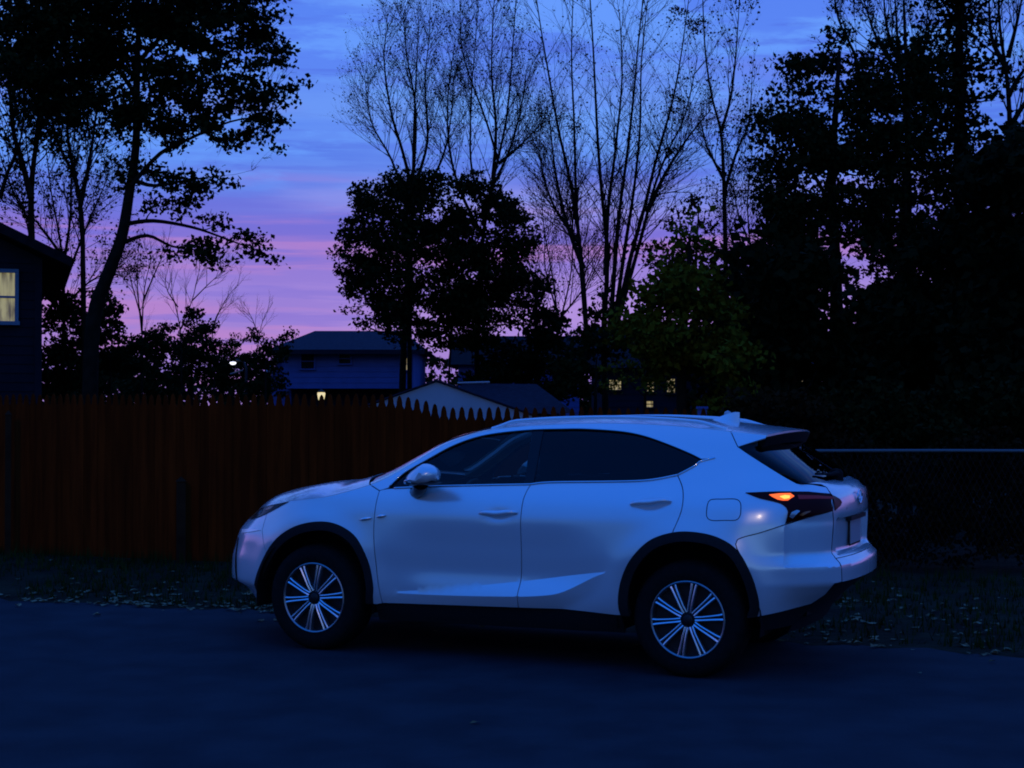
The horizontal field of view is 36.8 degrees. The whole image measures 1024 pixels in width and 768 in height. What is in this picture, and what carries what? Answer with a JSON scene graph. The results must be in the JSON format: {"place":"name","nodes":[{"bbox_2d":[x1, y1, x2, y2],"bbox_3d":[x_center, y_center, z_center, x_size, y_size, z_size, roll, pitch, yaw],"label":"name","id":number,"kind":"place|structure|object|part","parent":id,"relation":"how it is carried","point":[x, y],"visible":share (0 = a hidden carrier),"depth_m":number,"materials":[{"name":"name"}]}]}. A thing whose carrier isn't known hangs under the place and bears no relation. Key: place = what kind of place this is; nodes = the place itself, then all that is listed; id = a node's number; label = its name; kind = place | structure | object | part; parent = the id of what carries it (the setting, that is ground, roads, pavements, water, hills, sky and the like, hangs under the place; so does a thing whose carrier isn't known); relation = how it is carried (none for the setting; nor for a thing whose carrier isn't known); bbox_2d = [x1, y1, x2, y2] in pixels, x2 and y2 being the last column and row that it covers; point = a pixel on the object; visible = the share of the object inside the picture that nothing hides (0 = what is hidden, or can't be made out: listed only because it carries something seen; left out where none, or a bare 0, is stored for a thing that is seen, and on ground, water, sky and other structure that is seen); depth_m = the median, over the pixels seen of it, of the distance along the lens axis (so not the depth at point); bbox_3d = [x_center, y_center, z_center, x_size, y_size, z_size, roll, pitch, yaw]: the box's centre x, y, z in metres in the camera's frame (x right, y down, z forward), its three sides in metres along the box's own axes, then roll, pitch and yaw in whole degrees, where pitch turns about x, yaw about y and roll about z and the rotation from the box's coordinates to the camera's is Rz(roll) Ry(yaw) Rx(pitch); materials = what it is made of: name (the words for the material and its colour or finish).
{"place":"outdoors","nodes":[
{"label":"outdoors","id":0,"kind":"place"},
{"bbox_2d":[317,389,324,399],"bbox_3d":[-2.727,1.669,21.980,0.130,3.194,0.127,0,-1,0],"label":"garden lantern","id":1,"kind":"object","parent":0,"point":[320,392],"visible":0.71,"depth_m":21.96,"materials":[{"name":"beige"}]},
{"bbox_2d":[0,598,1023,767],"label":"road","id":2,"kind":"structure","parent":0,"point":[117,686],"depth_m":8.71,"materials":[{"name":"grey asphalt"}]},
{"bbox_2d":[232,412,876,676],"bbox_3d":[0.151,1.010,10.811,4.668,1.632,2.149,0,-1,24],"label":"parked car","id":3,"kind":"object","parent":2,"relation":"on","point":[693,546],"visible":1,"depth_m":9.83,"materials":[{"name":"white paint"}]},
{"bbox_3d":[-0.352,0.883,10.209,1.115,1.161,0.372,0,-1,24],"label":"front door","id":4,"kind":"part","parent":3,"relation":"part of","materials":[{"name":"white paint"}]},
{"bbox_3d":[0.812,0.509,11.288,2.235,0.416,0.243,0,-1,25],"label":"window frame","id":5,"kind":"part","parent":3,"relation":"part of","materials":[{"name":"metal"}]},
{"bbox_3d":[0.244,0.492,10.013,2.235,0.416,0.243,0,-1,23],"label":"window frame","id":6,"kind":"part","parent":3,"relation":"part of","materials":[{"name":"silver metal"}]},
{"bbox_3d":[0.631,0.869,9.771,1.163,1.149,0.370,0,-1,24],"label":"rear door","id":7,"kind":"part","parent":3,"relation":"part of","materials":[{"name":"white paint"}]},
{"bbox_2d":[0,486,1023,657],"bbox_3d":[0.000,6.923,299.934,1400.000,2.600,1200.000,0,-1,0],"label":"ground","id":8,"kind":"structure","parent":0,"point":[921,639],"depth_m":13.32,"materials":[{"name":"plant"}]},
{"bbox_2d":[0,222,71,404],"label":"gabled house","id":9,"kind":"structure","parent":8,"relation":"on","point":[27,262],"depth_m":26.89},
{"bbox_2d":[0,269,19,324],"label":"window","id":10,"kind":"structure","parent":9,"relation":"in","point":[9,278],"depth_m":26.80,"materials":[{"name":"yellow"}]},
{"bbox_2d":[0,0,96,238],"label":"slim tree","id":11,"kind":"object","parent":8,"relation":"on","point":[37,132],"visible":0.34,"depth_m":27.43,"materials":[{"name":"black plant"}]},
{"bbox_2d":[1,4,143,393],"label":"leaning tree","id":12,"kind":"object","parent":8,"relation":"on","point":[81,194],"visible":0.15,"depth_m":28.70,"materials":[{"name":"black plant"}]},
{"bbox_2d":[42,287,109,403],"bbox_3d":[-8.870,1.444,29.962,1.988,6.570,2.165,0,-1,-15],"label":"round shrub","id":13,"kind":"object","parent":8,"relation":"on","point":[67,309],"visible":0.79,"depth_m":29.68,"materials":[{"name":"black plant"}]},
{"bbox_2d":[0,114,171,394],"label":"twiggy tree","id":14,"kind":"object","parent":8,"relation":"on","point":[92,214],"visible":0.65,"depth_m":30.01,"materials":[{"name":"black plant"}]},
{"bbox_2d":[67,285,157,402],"bbox_3d":[-8.690,1.282,33.094,1.719,6.978,3.308,0,-1,-27],"label":"dense bush","id":15,"kind":"object","parent":8,"relation":"on","point":[121,360],"visible":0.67,"depth_m":32.53,"materials":[{"name":"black plant"}]},
{"bbox_2d":[97,225,180,401],"bbox_3d":[-8.636,0.474,36.104,2.414,8.674,1.407,0,-1,-27],"label":"bare sapling","id":16,"kind":"object","parent":8,"relation":"on","point":[142,308],"visible":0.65,"depth_m":35.98,"materials":[{"name":"brown plant"}]},
{"bbox_2d":[112,319,189,404],"bbox_3d":[-9.299,1.558,39.833,2.217,6.604,3.322,0,-1,0],"label":"spreading shrub","id":17,"kind":"object","parent":8,"relation":"on","point":[159,346],"visible":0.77,"depth_m":39.22,"materials":[{"name":"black plant"}]},
{"bbox_2d":[0,0,317,404],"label":"oak tree","id":18,"kind":"object","parent":8,"relation":"on","point":[167,21],"visible":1,"depth_m":23.77,"materials":[{"name":"black plant"}]},
{"bbox_2d":[176,477,185,562],"bbox_3d":[-3.419,1.399,15.895,0.107,0.886,0.107,0,-1,-17],"label":"fence post","id":19,"kind":"object","parent":8,"relation":"on","point":[181,516],"visible":0.88,"depth_m":15.86,"materials":[{"name":"brown wood"}]},
{"bbox_2d":[143,232,237,396],"bbox_3d":[-7.807,0.524,37.893,2.598,8.620,1.186,0,-1,5],"label":"slender sapling","id":20,"kind":"object","parent":8,"relation":"on","point":[176,305],"visible":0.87,"depth_m":37.99,"materials":[{"name":"brown plant"}]},
{"bbox_2d":[167,305,228,405],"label":"pointed tree","id":21,"kind":"object","parent":8,"relation":"on","point":[200,354],"visible":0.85,"depth_m":41.65,"materials":[{"name":"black plant"}]},
{"bbox_2d":[204,332,262,404],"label":"ragged tree","id":22,"kind":"object","parent":8,"relation":"on","point":[224,378],"visible":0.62,"depth_m":61.94,"materials":[{"name":"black plant"}]},
{"bbox_2d":[230,359,247,393],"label":"street lamp","id":23,"kind":"object","parent":8,"relation":"on","point":[246,371],"visible":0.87,"depth_m":57.98,"materials":[{"name":"black metal"}]},
{"bbox_2d":[212,265,275,395],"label":"twiggy sapling","id":24,"kind":"object","parent":8,"relation":"on","point":[216,319],"visible":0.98,"depth_m":44.09,"materials":[{"name":"brown plant"}]},
{"bbox_2d":[234,326,299,406],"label":"feathery tree","id":25,"kind":"object","parent":8,"relation":"on","point":[263,384],"visible":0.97,"depth_m":48.34,"materials":[{"name":"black plant"}]},
{"bbox_2d":[266,358,290,405],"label":"garden shed","id":26,"kind":"structure","parent":8,"relation":"on","point":[286,390],"depth_m":56.50,"materials":[{"name":"blue"}]},
{"bbox_2d":[0,393,705,561],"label":"wooden fence","id":27,"kind":"object","parent":8,"relation":"on","point":[94,477],"visible":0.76,"depth_m":16.07,"materials":[{"name":"brown wood"}]},
{"bbox_2d":[273,331,435,406],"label":"hipped house","id":28,"kind":"structure","parent":8,"relation":"on","point":[343,364],"depth_m":55.01,"materials":[{"name":"blue"}]},
{"bbox_2d":[299,354,315,369],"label":"window","id":29,"kind":"structure","parent":28,"relation":"in","point":[307,361],"depth_m":54.98,"materials":[{"name":"black glass"}]},
{"bbox_2d":[337,354,351,364],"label":"window","id":30,"kind":"structure","parent":28,"relation":"in","point":[343,359],"depth_m":54.98,"materials":[{"name":"black glass"}]},
{"bbox_2d":[326,0,486,389],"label":"bare tree","id":31,"kind":"object","parent":8,"relation":"on","point":[413,138],"visible":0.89,"depth_m":38.49,"materials":[{"name":"black plant"}]},
{"bbox_2d":[42,350,822,415],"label":"distant woods","id":32,"kind":"object","parent":8,"relation":"on","point":[585,403],"visible":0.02,"depth_m":84.14,"materials":[{"name":"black plant"}]},
{"bbox_2d":[325,164,545,392],"bbox_3d":[-1.902,-0.167,36.007,5.352,9.952,4.590,0,-1,0],"label":"maple tree","id":33,"kind":"object","parent":8,"relation":"on","point":[463,303],"visible":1,"depth_m":35.06,"materials":[{"name":"black plant"}]},
{"bbox_2d":[360,380,540,420],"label":"gabled garage","id":34,"kind":"structure","parent":8,"relation":"on","point":[440,394],"depth_m":30.00,"materials":[{"name":"grey"}]},
{"bbox_2d":[393,0,579,373],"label":"forked tree","id":35,"kind":"object","parent":8,"relation":"on","point":[496,155],"visible":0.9,"depth_m":37.78,"materials":[{"name":"black plant"}]},
{"bbox_2d":[0,559,1023,672],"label":"fallen leaves","id":36,"kind":"object","parent":8,"relation":"on","point":[137,603],"visible":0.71,"depth_m":12.66,"materials":[{"name":"brown plant"}]},
{"bbox_2d":[458,381,569,417],"bbox_3d":[0.000,2.313,34.472,2.579,4.753,7.000,0,-1,0],"label":"bungalow","id":37,"kind":"object","parent":8,"relation":"on","point":[530,397],"visible":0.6,"depth_m":33.04,"materials":[{"name":"grey"}]},
{"bbox_2d":[487,269,590,413],"bbox_3d":[0.641,0.931,39.969,2.849,7.863,2.544,0,-1,0],"label":"cone conifer","id":38,"kind":"object","parent":8,"relation":"on","point":[529,359],"visible":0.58,"depth_m":39.43,"materials":[{"name":"black plant"}]},
{"bbox_2d":[519,153,638,416],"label":"brushy tree","id":39,"kind":"object","parent":8,"relation":"on","point":[550,257],"visible":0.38,"depth_m":41.05,"materials":[{"name":"black plant"}]},
{"bbox_2d":[542,285,628,415],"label":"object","id":40,"kind":"object","parent":8,"relation":"on","point":[582,370],"visible":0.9,"depth_m":30.95,"materials":[{"name":"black plant"}]},
{"bbox_2d":[478,0,764,414],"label":"tall bare tree","id":41,"kind":"object","parent":8,"relation":"on","point":[575,238],"visible":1,"depth_m":32.24,"materials":[{"name":"bark"},{"name":"dark leaves"}]},
{"bbox_2d":[595,356,676,414],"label":"young tree","id":42,"kind":"object","parent":8,"relation":"on","point":[614,384],"visible":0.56,"depth_m":26.95,"materials":[{"name":"green plant"}]},
{"bbox_2d":[626,189,731,407],"bbox_3d":[3.219,0.318,29.997,1.969,8.131,2.310,0,-1,0],"label":"smoke bush","id":43,"kind":"object","parent":8,"relation":"on","point":[692,200],"visible":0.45,"depth_m":30.11,"materials":[{"name":"black plant"}]},
{"bbox_2d":[597,205,775,417],"bbox_3d":[2.405,0.483,20.999,2.476,5.744,2.620,0,-1,0],"label":"green tree","id":44,"kind":"object","parent":8,"relation":"on","point":[660,347],"visible":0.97,"depth_m":20.60,"materials":[{"name":"green plant"}]},
{"bbox_2d":[583,326,813,414],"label":"lit house","id":45,"kind":"structure","parent":8,"relation":"on","point":[630,397],"depth_m":47.99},
{"bbox_2d":[608,379,622,390],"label":"window","id":46,"kind":"structure","parent":45,"relation":"in","point":[617,388],"depth_m":47.93,"materials":[{"name":"yellow glass"}]},
{"bbox_2d":[646,400,654,408],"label":"window","id":47,"kind":"structure","parent":45,"relation":"in","point":[650,403],"depth_m":47.91,"materials":[{"name":"yellow glass"}]},
{"bbox_2d":[665,377,676,394],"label":"window","id":48,"kind":"structure","parent":45,"relation":"in","point":[674,378],"depth_m":47.92,"materials":[{"name":"yellow glass"}]},
{"bbox_2d":[657,0,796,277],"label":"slim bare tree","id":49,"kind":"object","parent":8,"relation":"on","point":[721,128],"visible":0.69,"depth_m":38.16,"materials":[{"name":"black plant"}]},
{"bbox_2d":[680,106,799,274],"bbox_3d":[5.403,-0.962,35.747,2.956,11.388,2.686,0,-1,0],"label":"spindly tree","id":50,"kind":"object","parent":8,"relation":"on","point":[734,194],"visible":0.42,"depth_m":35.75,"materials":[{"name":"black plant"}]},
{"bbox_2d":[686,214,939,420],"bbox_3d":[4.347,0.435,22.950,3.950,5.716,3.968,0,-1,0],"label":"dense evergreen","id":51,"kind":"object","parent":8,"relation":"on","point":[786,299],"visible":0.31,"depth_m":22.18,"materials":[{"name":"black plant"}]},
{"bbox_2d":[738,24,917,332],"bbox_3d":[5.530,-1.885,27.038,3.293,9.453,3.593,0,-1,0],"label":"shade tree","id":52,"kind":"object","parent":8,"relation":"on","point":[818,149],"visible":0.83,"depth_m":26.37,"materials":[{"name":"black plant"}]},
{"bbox_2d":[824,0,954,514],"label":"airy tree","id":53,"kind":"object","parent":8,"relation":"on","point":[870,19],"visible":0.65,"depth_m":31.25,"materials":[{"name":"black plant"}]},
{"bbox_2d":[858,0,963,515],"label":"ivy tree","id":54,"kind":"object","parent":8,"relation":"on","point":[929,92],"visible":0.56,"depth_m":28.55,"materials":[{"name":"black plant"}]},
{"bbox_2d":[815,449,1023,572],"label":"chain link fence","id":55,"kind":"object","parent":8,"relation":"on","point":[837,451],"visible":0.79,"depth_m":14.93,"materials":[{"name":"grey metal"}]},
{"bbox_2d":[869,0,1022,503],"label":"tall conifer","id":56,"kind":"object","parent":8,"relation":"on","point":[958,119],"visible":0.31,"depth_m":29.80,"materials":[{"name":"black plant"}]},
{"bbox_2d":[941,0,1023,494],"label":"arching tree","id":57,"kind":"object","parent":8,"relation":"on","point":[1004,64],"visible":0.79,"depth_m":29.16,"materials":[{"name":"black plant"}]},
{"bbox_2d":[0,0,1023,405],"label":"sky","id":58,"kind":"structure","parent":0,"point":[299,198],"materials":[{"name":"blue"}]},
{"bbox_2d":[448,336,581,415],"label":"two storey house","id":59,"kind":"structure","parent":0,"point":[461,362],"depth_m":60.35,"materials":[{"name":"blue"}]},
{"bbox_2d":[696,406,707,415],"bbox_3d":[1.927,1.038,15.588,0.110,1.620,0.110,0,-1,0],"label":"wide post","id":60,"kind":"object","parent":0,"point":[699,409],"visible":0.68,"depth_m":15.55,"materials":[{"name":"blue"}]}
]}

